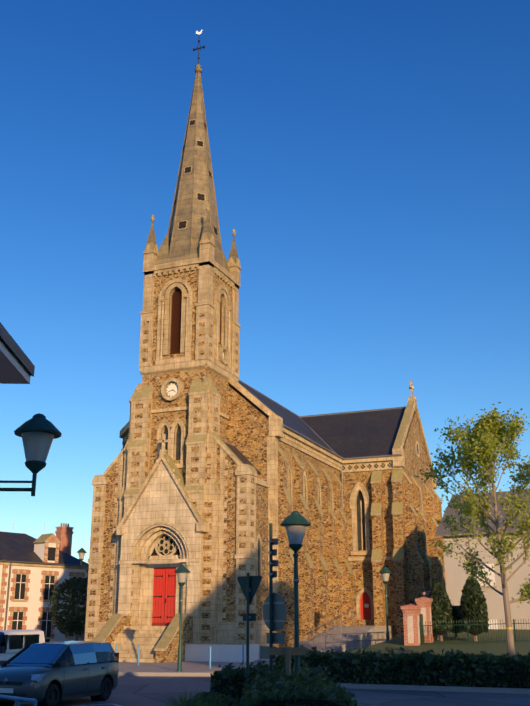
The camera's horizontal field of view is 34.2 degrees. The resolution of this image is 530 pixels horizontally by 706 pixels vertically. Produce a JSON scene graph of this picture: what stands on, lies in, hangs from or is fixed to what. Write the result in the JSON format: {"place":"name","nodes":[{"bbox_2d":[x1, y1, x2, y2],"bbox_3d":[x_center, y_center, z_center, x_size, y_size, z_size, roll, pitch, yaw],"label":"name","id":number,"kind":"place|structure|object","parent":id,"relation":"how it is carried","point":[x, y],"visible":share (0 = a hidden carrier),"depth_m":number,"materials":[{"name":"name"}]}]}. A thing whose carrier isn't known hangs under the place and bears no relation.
{"place":"outdoors","nodes":[
{"label":"outdoors","id":0,"kind":"place"},
{"bbox_2d":[0,322,34,383],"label":"roof eave","id":1,"kind":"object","parent":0,"point":[17,366],"depth_m":14.62,"materials":[{"name":"stone"}]},
{"bbox_2d":[0,413,61,495],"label":"street lamp","id":2,"kind":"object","parent":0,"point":[38,433],"depth_m":13.32,"materials":[{"name":"metal"}]},
{"bbox_2d":[123,386,340,539],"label":"nave walls","id":3,"kind":"structure","parent":0,"point":[247,428],"depth_m":55.05,"materials":[{"name":"brown stone"}]},
{"bbox_2d":[209,662,280,699],"bbox_3d":[-0.278,8.556,22.166,2.246,1.173,1.815,-7,-19,21],"label":"island hedge","id":4,"kind":"object","parent":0,"point":[228,680],"visible":0.35,"depth_m":21.87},
{"bbox_2d":[0,0,529,563],"label":"sky","id":5,"kind":"structure","parent":0,"point":[370,159],"materials":[{"name":"blue"}]},
{"bbox_2d":[13,676,529,705],"bbox_3d":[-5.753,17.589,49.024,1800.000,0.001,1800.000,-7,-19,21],"label":"road","id":6,"kind":"structure","parent":0,"point":[138,690],"depth_m":26.48,"materials":[{"name":"grey asphalt"}]},
{"bbox_2d":[0,695,37,705],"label":"metal railing","id":7,"kind":"object","parent":6,"relation":"on","point":[24,699],"visible":1,"depth_m":13.53,"materials":[{"name":"blue metal"}]},
{"bbox_2d":[0,629,44,666],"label":"white van","id":8,"kind":"object","parent":6,"relation":"on","point":[13,643],"visible":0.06,"depth_m":29.62,"materials":[{"name":"white paint"}]},
{"bbox_2d":[0,519,88,642],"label":"town house","id":9,"kind":"structure","parent":6,"relation":"on","point":[34,572],"depth_m":75.44,"materials":[{"name":"paint"}]},
{"bbox_2d":[0,641,118,705],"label":"car","id":10,"kind":"object","parent":6,"relation":"on","point":[49,673],"visible":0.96,"depth_m":23.67,"materials":[{"name":"grey paint"}]},
{"bbox_2d":[48,577,87,640],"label":"tree","id":11,"kind":"object","parent":6,"relation":"on","point":[76,626],"visible":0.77,"depth_m":66.08,"materials":[{"name":"green plant"}]},
{"bbox_2d":[118,460,200,642],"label":"portal block","id":12,"kind":"structure","parent":6,"relation":"on","point":[162,498],"depth_m":50.41,"materials":[{"name":"beige stone"}]},
{"bbox_2d":[116,434,208,625],"bbox_3d":[-5.963,10.300,50.760,5.700,11.050,1.300,-7,-19,21],"label":"entrance portal","id":13,"kind":"object","parent":6,"relation":"on","point":[163,562],"visible":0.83,"depth_m":50.29,"materials":[{"name":"beige stone"}]},
{"bbox_2d":[93,613,258,662],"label":"front steps","id":14,"kind":"structure","parent":6,"relation":"on","point":[158,644],"depth_m":46.44,"materials":[{"name":"stone"}]},
{"bbox_2d":[114,204,240,642],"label":"tower dressings","id":15,"kind":"structure","parent":6,"relation":"on","point":[201,486],"depth_m":53.61,"materials":[{"name":"beige stone"}]},
{"bbox_2d":[84,434,270,656],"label":"annexes","id":16,"kind":"structure","parent":6,"relation":"on","point":[244,513],"depth_m":50.59,"materials":[{"name":"stone"}]},
{"bbox_2d":[77,548,88,569],"bbox_3d":[-11.098,12.845,53.142,1.224,1.608,0.629,-7,-19,21],"label":"street lamp","id":17,"kind":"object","parent":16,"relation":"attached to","point":[81,552],"depth_m":53.21,"materials":[{"name":"metal"}]},
{"bbox_2d":[142,267,233,480],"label":"tower","id":18,"kind":"structure","parent":6,"relation":"on","point":[186,378],"depth_m":54.49,"materials":[{"name":"brown stone"}]},
{"bbox_2d":[155,30,230,273],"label":"spire","id":19,"kind":"structure","parent":18,"relation":"on","point":[194,195],"depth_m":59.03,"materials":[{"name":"stone"}]},
{"bbox_2d":[115,644,261,668],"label":"bollards","id":20,"kind":"object","parent":6,"relation":"on","point":[209,654],"visible":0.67,"depth_m":42.39,"materials":[{"name":"blue paint"}]},
{"bbox_2d":[119,376,353,646],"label":"nave dressings","id":21,"kind":"structure","parent":6,"relation":"on","point":[325,584],"depth_m":56.17,"materials":[{"name":"beige stone"}]},
{"bbox_2d":[274,645,322,664],"bbox_3d":[1.383,12.040,33.461,1.913,1.298,3.537,-7,-19,21],"label":"hedge return","id":22,"kind":"object","parent":6,"relation":"on","point":[276,660],"visible":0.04,"depth_m":33.51,"materials":[{"name":"green plant"}]},
{"bbox_2d":[118,672,529,693],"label":"kerbs","id":23,"kind":"structure","parent":6,"relation":"on","point":[430,688],"depth_m":28.97,"materials":[{"name":"concrete"}]},
{"bbox_2d":[341,412,433,619],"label":"transept walls","id":24,"kind":"structure","parent":6,"relation":"on","point":[362,576],"depth_m":64.40,"materials":[{"name":"brown stone"}]},
{"bbox_2d":[277,645,529,688],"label":"lawn hedge","id":25,"kind":"object","parent":6,"relation":"on","point":[458,668],"depth_m":29.24,"materials":[{"name":"green plant"}]},
{"bbox_2d":[419,614,529,644],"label":"garden fence","id":26,"kind":"object","parent":6,"relation":"on","point":[438,625],"visible":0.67,"depth_m":42.18,"materials":[{"name":"green"}]},
{"bbox_2d":[435,490,529,629],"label":"house","id":27,"kind":"structure","parent":6,"relation":"on","point":[456,577],"depth_m":53.90,"materials":[{"name":"white paint"}]},
{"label":"island kerb and soil","id":28,"kind":"structure","parent":6,"relation":"on","visible":0},
{"bbox_2d":[151,687,237,705],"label":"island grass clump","id":29,"kind":"object","parent":28,"relation":"on","point":[183,701],"visible":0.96,"depth_m":16.35,"materials":[{"name":"green plant"}]},
{"bbox_2d":[187,691,243,705],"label":"island shrubs","id":30,"kind":"object","parent":28,"relation":"on","point":[219,698],"visible":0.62,"depth_m":16.67,"materials":[{"name":"green plant"}]},
{"bbox_2d":[237,573,261,683],"bbox_3d":[-0.409,6.966,20.821,0.778,3.200,0.098,-13,-21,35],"label":"give way sign","id":31,"kind":"object","parent":28,"relation":"on","point":[249,584],"visible":1,"depth_m":21.09,"materials":[{"name":"teal"}]},
{"bbox_2d":[260,523,286,675],"bbox_3d":[0.162,6.147,20.040,0.120,4.300,0.940,14,-22,-38],"label":"round sign and plates","id":32,"kind":"object","parent":28,"relation":"on","point":[274,611],"visible":0.98,"depth_m":20.06,"materials":[{"name":"grey metal"}]},
{"bbox_2d":[269,647,309,676],"bbox_3d":[0.539,7.215,18.793,0.900,1.520,0.128,-1,-17,2],"label":"direction sign","id":33,"kind":"object","parent":28,"relation":"on","point":[287,652],"visible":0.85,"depth_m":19.01,"materials":[{"name":"brown wood"}]},
{"bbox_2d":[280,511,310,675],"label":"lamp post","id":34,"kind":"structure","parent":28,"relation":"on","point":[295,524],"depth_m":19.93,"materials":[{"name":"metal"}]},
{"bbox_2d":[238,657,359,705],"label":"island hedge","id":35,"kind":"object","parent":28,"relation":"on","point":[309,686],"visible":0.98,"depth_m":15.66,"materials":[{"name":"green plant"}]},
{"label":"chancel","id":36,"kind":"object","parent":6,"relation":"on","visible":0},
{"bbox_2d":[122,379,405,511],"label":"roofs","id":37,"kind":"structure","parent":36,"relation":"on","point":[362,434],"depth_m":68.96,"materials":[{"name":"stone"}]},
{"bbox_2d":[118,661,524,688],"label":"forecourt paving","id":38,"kind":"structure","parent":0,"point":[193,666],"depth_m":41.12,"materials":[{"name":"grey stone"}]},
{"bbox_2d":[174,565,189,670],"bbox_3d":[-3.709,11.642,37.962,0.740,4.500,0.740,-7,-19,21],"label":"street lamp","id":39,"kind":"object","parent":38,"relation":"on","point":[182,571],"visible":1,"depth_m":38.12,"materials":[{"name":"green metal"}]},
{"bbox_2d":[254,626,392,661],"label":"wall","id":40,"kind":"structure","parent":0,"point":[319,642],"depth_m":54.00,"materials":[{"name":"concrete"}]},
{"bbox_2d":[305,609,393,651],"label":"ramp handrails","id":41,"kind":"object","parent":40,"relation":"on","point":[360,640],"visible":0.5,"depth_m":51.48,"materials":[{"name":"metal"}]},
{"bbox_2d":[379,567,391,640],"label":"lamp post","id":42,"kind":"object","parent":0,"point":[385,572],"depth_m":47.41,"materials":[{"name":"metal"}]},
{"bbox_2d":[340,380,445,638],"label":"transept dressings","id":43,"kind":"structure","parent":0,"point":[418,572],"depth_m":63.60,"materials":[{"name":"beige stone"}]},
{"bbox_2d":[350,629,529,656],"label":"lawn","id":44,"kind":"structure","parent":0,"point":[500,648],"depth_m":41.07,"materials":[{"name":"green plant"}]},
{"bbox_2d":[400,590,447,645],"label":"gate pillars","id":45,"kind":"structure","parent":44,"relation":"on","point":[411,616],"depth_m":41.98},
{"bbox_2d":[428,581,452,640],"bbox_3d":[8.994,13.273,44.383,1.408,3.010,1.373,-7,-19,21],"label":"cypress","id":46,"kind":"object","parent":44,"relation":"on","point":[441,607],"visible":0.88,"depth_m":43.99,"materials":[{"name":"green plant"}]},
{"bbox_2d":[451,605,466,638],"bbox_3d":[10.040,14.206,45.492,1.942,1.724,1.945,-7,-19,21],"label":"cypress","id":47,"kind":"object","parent":44,"relation":"on","point":[455,613],"visible":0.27,"depth_m":44.87,"materials":[{"name":"green plant"}]},
{"bbox_2d":[414,402,529,656],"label":"young lime tree","id":48,"kind":"object","parent":44,"relation":"on","point":[488,436],"visible":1,"depth_m":31.60,"materials":[{"name":"green plant"}]},
{"bbox_2d":[459,576,488,640],"bbox_3d":[10.572,12.937,43.650,1.485,3.231,1.488,-7,-19,21],"label":"cypress","id":49,"kind":"object","parent":44,"relation":"on","point":[473,605],"visible":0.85,"depth_m":43.26,"materials":[{"name":"green plant"}]}
]}

